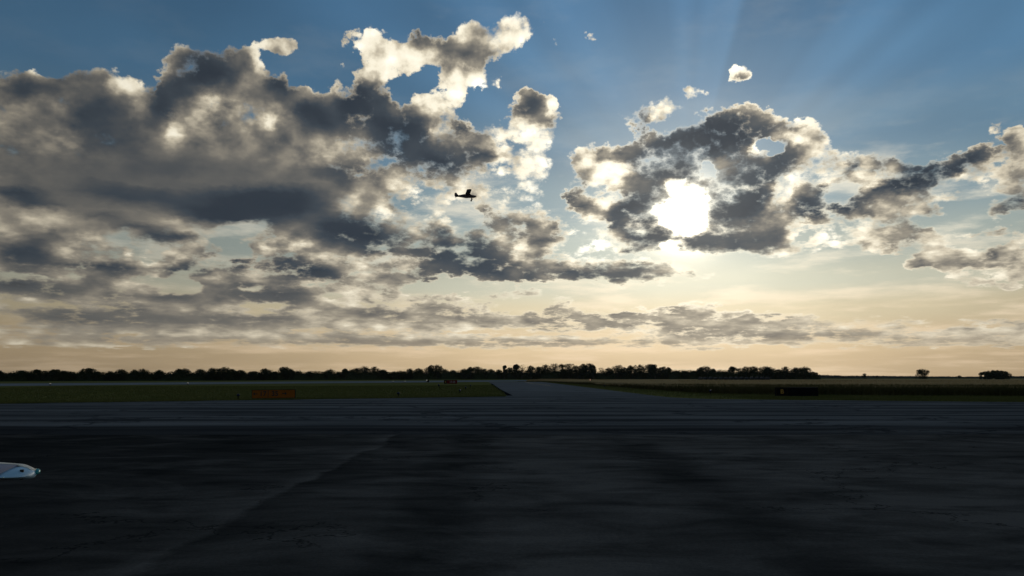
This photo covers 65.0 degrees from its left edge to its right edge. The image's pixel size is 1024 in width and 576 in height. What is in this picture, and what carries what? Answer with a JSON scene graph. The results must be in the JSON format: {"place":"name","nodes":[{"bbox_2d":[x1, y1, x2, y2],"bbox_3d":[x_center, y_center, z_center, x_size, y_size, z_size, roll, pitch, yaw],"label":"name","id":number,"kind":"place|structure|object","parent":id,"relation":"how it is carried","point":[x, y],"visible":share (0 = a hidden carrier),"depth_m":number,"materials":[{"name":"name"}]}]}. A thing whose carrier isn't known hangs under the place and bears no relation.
{"place":"outdoors","nodes":[
{"label":"outdoors","id":0,"kind":"place"},
{"bbox_2d":[0,385,505,403],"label":"mown grass","id":1,"kind":"structure","parent":0,"point":[192,392],"depth_m":86.37,"materials":[{"name":"green plant"}]},
{"bbox_2d":[0,380,526,385],"bbox_3d":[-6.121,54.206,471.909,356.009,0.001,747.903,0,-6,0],"label":"runway","id":2,"kind":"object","parent":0,"point":[44,384],"visible":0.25,"depth_m":269.23,"materials":[{"name":"grey asphalt"}]},
{"bbox_2d":[454,189,476,200],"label":"light aeroplane","id":3,"kind":"object","parent":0,"point":[468,194],"visible":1,"depth_m":256.41,"materials":[{"name":"black paint"}]},
{"bbox_2d":[0,434,1023,575],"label":"apron","id":4,"kind":"object","parent":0,"point":[531,505],"depth_m":10.71,"materials":[{"name":"grey asphalt"}]},
{"bbox_2d":[0,462,40,479],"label":"parked aeroplane","id":5,"kind":"object","parent":4,"relation":"on","point":[12,471],"visible":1,"depth_m":6.03,"materials":[{"name":"grey paint"}]},
{"bbox_2d":[0,382,1023,426],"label":"taxiway","id":6,"kind":"structure","parent":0,"point":[528,404],"depth_m":38.94,"materials":[{"name":"grey asphalt"}]},
{"bbox_2d":[492,384,512,395],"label":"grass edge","id":7,"kind":"object","parent":6,"relation":"on","point":[507,394],"visible":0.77,"depth_m":90.12,"materials":[{"name":"green plant"}]},
{"bbox_2d":[0,426,1023,434],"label":"apron shoulder","id":8,"kind":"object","parent":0,"point":[739,430],"visible":1,"depth_m":25.79},
{"bbox_2d":[0,378,1023,426],"bbox_3d":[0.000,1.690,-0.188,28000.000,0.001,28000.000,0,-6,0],"label":"ground","id":9,"kind":"structure","parent":0,"point":[375,384],"depth_m":170.61,"materials":[{"name":"green plant"}]},
{"bbox_2d":[27,371,35,380],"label":"tree","id":10,"kind":"object","parent":9,"relation":"on","point":[30,378],"visible":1,"depth_m":349.30,"materials":[{"name":"green plant"}]},
{"bbox_2d":[32,369,48,379],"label":"tree","id":11,"kind":"object","parent":9,"relation":"on","point":[42,373],"visible":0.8,"depth_m":353.49,"materials":[{"name":"green plant"}]},
{"bbox_2d":[48,369,59,374],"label":"tree","id":12,"kind":"object","parent":9,"relation":"on","point":[55,371],"visible":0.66,"depth_m":361.14,"materials":[{"name":"green plant"}]},
{"bbox_2d":[56,371,69,380],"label":"tree","id":13,"kind":"object","parent":9,"relation":"on","point":[63,374],"visible":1,"depth_m":357.99,"materials":[{"name":"green plant"}]},
{"bbox_2d":[68,371,76,378],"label":"tree","id":14,"kind":"object","parent":9,"relation":"on","point":[72,374],"visible":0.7,"depth_m":366.96,"materials":[{"name":"green plant"}]},
{"bbox_2d":[77,368,96,373],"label":"tree","id":15,"kind":"object","parent":9,"relation":"on","point":[89,370],"visible":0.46,"depth_m":379.21,"materials":[{"name":"green plant"}]},
{"bbox_2d":[91,371,102,380],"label":"tree","id":16,"kind":"object","parent":9,"relation":"on","point":[95,375],"visible":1,"depth_m":370.54,"materials":[{"name":"green plant"}]},
{"bbox_2d":[103,371,116,380],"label":"tree","id":17,"kind":"object","parent":9,"relation":"on","point":[111,375],"visible":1,"depth_m":379.63,"materials":[{"name":"green plant"}]},
{"bbox_2d":[115,369,130,380],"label":"tree","id":18,"kind":"object","parent":9,"relation":"on","point":[122,375],"visible":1,"depth_m":380.97,"materials":[{"name":"green plant"}]},
{"bbox_2d":[135,368,149,373],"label":"tree","id":19,"kind":"object","parent":9,"relation":"on","point":[144,370],"visible":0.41,"depth_m":400.07,"materials":[{"name":"green plant"}]},
{"bbox_2d":[151,370,164,379],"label":"tree","id":20,"kind":"object","parent":9,"relation":"on","point":[159,374],"visible":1,"depth_m":394.67,"materials":[{"name":"green plant"}]},
{"bbox_2d":[178,368,191,374],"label":"tree","id":21,"kind":"object","parent":9,"relation":"on","point":[186,370],"visible":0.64,"depth_m":416.55,"materials":[{"name":"green plant"}]},
{"bbox_2d":[195,369,205,373],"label":"tree","id":22,"kind":"object","parent":9,"relation":"on","point":[199,371],"visible":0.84,"depth_m":422.70,"materials":[{"name":"green plant"}]},
{"bbox_2d":[206,368,218,380],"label":"tree","id":23,"kind":"object","parent":9,"relation":"on","point":[212,371],"visible":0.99,"depth_m":419.43,"materials":[{"name":"green plant"}]},
{"bbox_2d":[216,367,233,380],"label":"tree","id":24,"kind":"object","parent":9,"relation":"on","point":[223,372],"visible":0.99,"depth_m":421.98,"materials":[{"name":"green plant"}]},
{"bbox_2d":[233,370,247,380],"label":"tree","id":25,"kind":"object","parent":9,"relation":"on","point":[241,374],"visible":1,"depth_m":429.89,"materials":[{"name":"green plant"}]},
{"bbox_2d":[247,371,258,380],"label":"tree","id":26,"kind":"object","parent":9,"relation":"on","point":[253,375],"visible":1,"depth_m":445.90,"materials":[{"name":"green plant"}]},
{"bbox_2d":[259,368,273,379],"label":"tree","id":27,"kind":"object","parent":9,"relation":"on","point":[265,373],"visible":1,"depth_m":457.87,"materials":[{"name":"green plant"}]},
{"bbox_2d":[252,389,295,399],"bbox_3d":[-18.481,8.267,62.359,3.266,0.760,0.260,0,-6,-8],"label":"airfield sign","id":28,"kind":"object","parent":9,"relation":"on","point":[281,393],"visible":0.9,"depth_m":62.26,"materials":[{"name":"metal"}]},
{"bbox_2d":[271,371,278,379],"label":"tree","id":29,"kind":"object","parent":9,"relation":"on","point":[276,373],"visible":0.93,"depth_m":464.86,"materials":[{"name":"green plant"}]},
{"bbox_2d":[278,367,292,378],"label":"tree","id":30,"kind":"object","parent":9,"relation":"on","point":[286,373],"visible":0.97,"depth_m":481.04,"materials":[{"name":"green plant"}]},
{"bbox_2d":[341,368,348,377],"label":"tree","id":31,"kind":"object","parent":9,"relation":"on","point":[345,371],"visible":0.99,"depth_m":539.03,"materials":[{"name":"green plant"}]},
{"bbox_2d":[352,368,361,372],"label":"tree","id":32,"kind":"object","parent":9,"relation":"on","point":[358,370],"visible":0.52,"depth_m":563.95,"materials":[{"name":"green plant"}]},
{"bbox_2d":[361,366,372,374],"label":"tree","id":33,"kind":"object","parent":9,"relation":"on","point":[365,368],"visible":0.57,"depth_m":569.42,"materials":[{"name":"green plant"}]},
{"bbox_2d":[370,367,380,376],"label":"tree","id":34,"kind":"object","parent":9,"relation":"on","point":[374,369],"visible":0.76,"depth_m":575.95,"materials":[{"name":"green plant"}]},
{"bbox_2d":[380,370,390,379],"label":"tree","id":35,"kind":"object","parent":9,"relation":"on","point":[384,373],"visible":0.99,"depth_m":578.80,"materials":[{"name":"green plant"}]},
{"bbox_2d":[390,371,398,378],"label":"tree","id":36,"kind":"object","parent":9,"relation":"on","point":[393,375],"visible":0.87,"depth_m":586.48,"materials":[{"name":"green plant"}]},
{"bbox_2d":[397,370,405,379],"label":"tree","id":37,"kind":"object","parent":9,"relation":"on","point":[401,375],"visible":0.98,"depth_m":594.48,"materials":[{"name":"green plant"}]},
{"bbox_2d":[0,370,820,381],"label":"trees","id":38,"kind":"object","parent":9,"relation":"on","point":[201,376],"visible":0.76,"depth_m":556.42,"materials":[{"name":"green plant"}]},
{"bbox_2d":[406,368,414,379],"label":"tree","id":39,"kind":"object","parent":9,"relation":"on","point":[409,373],"visible":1,"depth_m":600.13,"materials":[{"name":"green plant"}]},
{"bbox_2d":[426,365,434,371],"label":"tree","id":40,"kind":"object","parent":9,"relation":"on","point":[431,368],"visible":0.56,"depth_m":635.50,"materials":[{"name":"green plant"}]},
{"bbox_2d":[432,364,443,378],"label":"tree","id":41,"kind":"object","parent":9,"relation":"on","point":[438,369],"visible":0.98,"depth_m":633.40,"materials":[{"name":"green plant"}]},
{"bbox_2d":[444,380,456,383],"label":"airfield sign","id":42,"kind":"object","parent":9,"relation":"on","point":[450,381],"visible":0.93,"depth_m":207.05,"materials":[{"name":"metal"}]},
{"bbox_2d":[459,368,470,379],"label":"tree","id":43,"kind":"object","parent":9,"relation":"on","point":[465,372],"visible":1,"depth_m":660.16,"materials":[{"name":"green plant"}]},
{"bbox_2d":[467,367,475,378],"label":"tree","id":44,"kind":"object","parent":9,"relation":"on","point":[471,370],"visible":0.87,"depth_m":672.42,"materials":[{"name":"green plant"}]},
{"bbox_2d":[473,366,483,372],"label":"tree","id":45,"kind":"object","parent":9,"relation":"on","point":[478,369],"visible":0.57,"depth_m":692.88,"materials":[{"name":"green plant"}]},
{"bbox_2d":[480,369,488,378],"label":"tree","id":46,"kind":"object","parent":9,"relation":"on","point":[485,370],"visible":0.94,"depth_m":693.92,"materials":[{"name":"green plant"}]},
{"bbox_2d":[496,369,502,378],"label":"tree","id":47,"kind":"object","parent":9,"relation":"on","point":[498,373],"visible":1,"depth_m":710.09,"materials":[{"name":"green plant"}]},
{"bbox_2d":[502,365,507,378],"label":"tree","id":48,"kind":"object","parent":9,"relation":"on","point":[505,370],"visible":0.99,"depth_m":711.76,"materials":[{"name":"green plant"}]},
{"bbox_2d":[507,368,514,377],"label":"tree","id":49,"kind":"object","parent":9,"relation":"on","point":[510,369],"visible":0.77,"depth_m":729.08,"materials":[{"name":"green plant"}]},
{"bbox_2d":[512,364,519,371],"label":"tree","id":50,"kind":"object","parent":9,"relation":"on","point":[515,366],"visible":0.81,"depth_m":737.57,"materials":[{"name":"green plant"}]},
{"bbox_2d":[518,365,526,378],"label":"tree","id":51,"kind":"object","parent":9,"relation":"on","point":[521,370],"visible":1,"depth_m":728.93,"materials":[{"name":"green plant"}]},
{"bbox_2d":[525,365,536,378],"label":"tree","id":52,"kind":"object","parent":9,"relation":"on","point":[529,370],"visible":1,"depth_m":720.07,"materials":[{"name":"green plant"}]},
{"bbox_2d":[533,366,544,377],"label":"tree","id":53,"kind":"object","parent":9,"relation":"on","point":[538,369],"visible":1,"depth_m":720.67,"materials":[{"name":"green plant"}]},
{"bbox_2d":[541,364,550,372],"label":"tree","id":54,"kind":"object","parent":9,"relation":"on","point":[545,367],"visible":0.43,"depth_m":728.93,"materials":[{"name":"green plant"}]},
{"bbox_2d":[547,363,560,372],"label":"tree","id":55,"kind":"object","parent":9,"relation":"on","point":[556,367],"visible":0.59,"depth_m":720.88,"materials":[{"name":"green plant"}]},
{"bbox_2d":[557,364,566,378],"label":"tree","id":56,"kind":"object","parent":9,"relation":"on","point":[560,375],"visible":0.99,"depth_m":704.47,"materials":[{"name":"green plant"}]},
{"bbox_2d":[561,363,575,378],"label":"tree","id":57,"kind":"object","parent":9,"relation":"on","point":[569,370],"visible":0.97,"depth_m":703.64,"materials":[{"name":"green plant"}]},
{"bbox_2d":[571,365,581,378],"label":"tree","id":58,"kind":"object","parent":9,"relation":"on","point":[576,368],"visible":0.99,"depth_m":697.59,"materials":[{"name":"green plant"}]},
{"bbox_2d":[579,364,587,378],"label":"tree","id":59,"kind":"object","parent":9,"relation":"on","point":[583,368],"visible":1,"depth_m":692.79,"materials":[{"name":"green plant"}]},
{"bbox_2d":[589,365,596,378],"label":"tree","id":60,"kind":"object","parent":9,"relation":"on","point":[592,369],"visible":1,"depth_m":691.06,"materials":[{"name":"green plant"}]},
{"bbox_2d":[603,368,611,374],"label":"tree","id":61,"kind":"object","parent":9,"relation":"on","point":[609,370],"visible":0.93,"depth_m":687.64,"materials":[{"name":"green plant"}]},
{"bbox_2d":[610,365,624,378],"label":"tree","id":62,"kind":"object","parent":9,"relation":"on","point":[617,370],"visible":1,"depth_m":679.27,"materials":[{"name":"green plant"}]},
{"bbox_2d":[626,365,635,378],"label":"tree","id":63,"kind":"object","parent":9,"relation":"on","point":[630,368],"visible":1,"depth_m":671.53,"materials":[{"name":"green plant"}]},
{"bbox_2d":[634,364,646,378],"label":"tree","id":64,"kind":"object","parent":9,"relation":"on","point":[640,371],"visible":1,"depth_m":665.71,"materials":[{"name":"green plant"}]},
{"bbox_2d":[644,364,651,375],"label":"tree","id":65,"kind":"object","parent":9,"relation":"on","point":[647,366],"visible":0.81,"depth_m":666.76,"materials":[{"name":"green plant"}]},
{"bbox_2d":[649,364,659,378],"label":"tree","id":66,"kind":"object","parent":9,"relation":"on","point":[654,370],"visible":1,"depth_m":661.02,"materials":[{"name":"green plant"}]},
{"bbox_2d":[659,367,667,378],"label":"tree","id":67,"kind":"object","parent":9,"relation":"on","point":[661,370],"visible":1,"depth_m":657.00,"materials":[{"name":"green plant"}]},
{"bbox_2d":[680,371,689,378],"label":"tree","id":68,"kind":"object","parent":9,"relation":"on","point":[683,374],"visible":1,"depth_m":646.93,"materials":[{"name":"green plant"}]},
{"bbox_2d":[696,367,704,377],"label":"tree","id":69,"kind":"object","parent":9,"relation":"on","point":[699,371],"visible":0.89,"depth_m":637.82,"materials":[{"name":"green plant"}]},
{"bbox_2d":[700,366,711,376],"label":"tree","id":70,"kind":"object","parent":9,"relation":"on","point":[707,369],"visible":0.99,"depth_m":637.16,"materials":[{"name":"green plant"}]},
{"bbox_2d":[721,372,729,377],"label":"tree","id":71,"kind":"object","parent":9,"relation":"on","point":[725,374],"visible":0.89,"depth_m":623.71,"materials":[{"name":"green plant"}]},
{"bbox_2d":[727,366,736,372],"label":"tree","id":72,"kind":"object","parent":9,"relation":"on","point":[732,369],"visible":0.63,"depth_m":636.28,"materials":[{"name":"green plant"}]},
{"bbox_2d":[736,368,742,376],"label":"tree","id":73,"kind":"object","parent":9,"relation":"on","point":[737,374],"visible":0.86,"depth_m":619.12,"materials":[{"name":"green plant"}]},
{"bbox_2d":[738,366,751,377],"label":"tree","id":74,"kind":"object","parent":9,"relation":"on","point":[745,371],"visible":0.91,"depth_m":617.09,"materials":[{"name":"green plant"}]},
{"bbox_2d":[748,366,758,371],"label":"tree","id":75,"kind":"object","parent":9,"relation":"on","point":[753,368],"visible":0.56,"depth_m":622.23,"materials":[{"name":"green plant"}]},
{"bbox_2d":[757,366,767,376],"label":"tree","id":76,"kind":"object","parent":9,"relation":"on","point":[761,370],"visible":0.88,"depth_m":609.30,"materials":[{"name":"green plant"}]},
{"bbox_2d":[762,366,776,378],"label":"tree","id":77,"kind":"object","parent":9,"relation":"on","point":[770,369],"visible":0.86,"depth_m":605.79,"materials":[{"name":"green plant"}]},
{"bbox_2d":[517,381,1023,401],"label":"mown verge","id":78,"kind":"structure","parent":9,"relation":"on","point":[966,398],"depth_m":67.33,"materials":[{"name":"green plant"}]},
{"bbox_2d":[772,369,781,378],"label":"tree","id":79,"kind":"object","parent":9,"relation":"on","point":[777,375],"visible":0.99,"depth_m":597.65,"materials":[{"name":"green plant"}]},
{"bbox_2d":[544,381,1023,395],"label":"tall weeds","id":80,"kind":"object","parent":9,"relation":"on","point":[884,390],"visible":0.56,"depth_m":76.97,"materials":[{"name":"green plant"}]},
{"bbox_2d":[780,366,791,378],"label":"tree","id":81,"kind":"object","parent":9,"relation":"on","point":[785,372],"visible":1,"depth_m":594.17,"materials":[{"name":"green plant"}]},
{"bbox_2d":[789,367,799,377],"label":"tree","id":82,"kind":"object","parent":9,"relation":"on","point":[794,369],"visible":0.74,"depth_m":597.78,"materials":[{"name":"green plant"}]},
{"bbox_2d":[775,387,817,396],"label":"airfield sign","id":83,"kind":"object","parent":9,"relation":"on","point":[796,391],"visible":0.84,"depth_m":69.82,"materials":[{"name":"metal"}]},
{"bbox_2d":[796,366,811,378],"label":"tree","id":84,"kind":"object","parent":9,"relation":"on","point":[805,372],"visible":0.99,"depth_m":588.16,"materials":[{"name":"green plant"}]},
{"bbox_2d":[817,374,1023,377],"bbox_3d":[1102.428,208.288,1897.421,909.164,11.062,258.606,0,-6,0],"label":"distant woods","id":85,"kind":"object","parent":9,"relation":"on","point":[834,376],"visible":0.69,"depth_m":1869.44,"materials":[{"name":"green plant"}]},
{"bbox_2d":[915,369,929,378],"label":"tree","id":86,"kind":"object","parent":9,"relation":"on","point":[922,373],"visible":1,"depth_m":615.88,"materials":[{"name":"green plant"}]},
{"bbox_2d":[978,371,990,378],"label":"bush","id":87,"kind":"object","parent":9,"relation":"on","point":[981,374],"visible":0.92,"depth_m":599.51,"materials":[{"name":"green plant"}]},
{"bbox_2d":[984,370,1011,378],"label":"bush","id":88,"kind":"object","parent":9,"relation":"on","point":[997,374],"visible":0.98,"depth_m":594.26,"materials":[{"name":"green plant"}]},
{"bbox_2d":[0,0,1023,376],"label":"sky","id":89,"kind":"structure","parent":0,"point":[827,187],"materials":[{"name":"blue"}]},
{"bbox_2d":[527,378,1023,389],"bbox_3d":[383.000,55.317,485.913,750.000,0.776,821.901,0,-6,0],"label":"dry grass field","id":90,"kind":"structure","parent":0,"point":[631,381],"depth_m":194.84,"materials":[{"name":"plant"}]}
]}

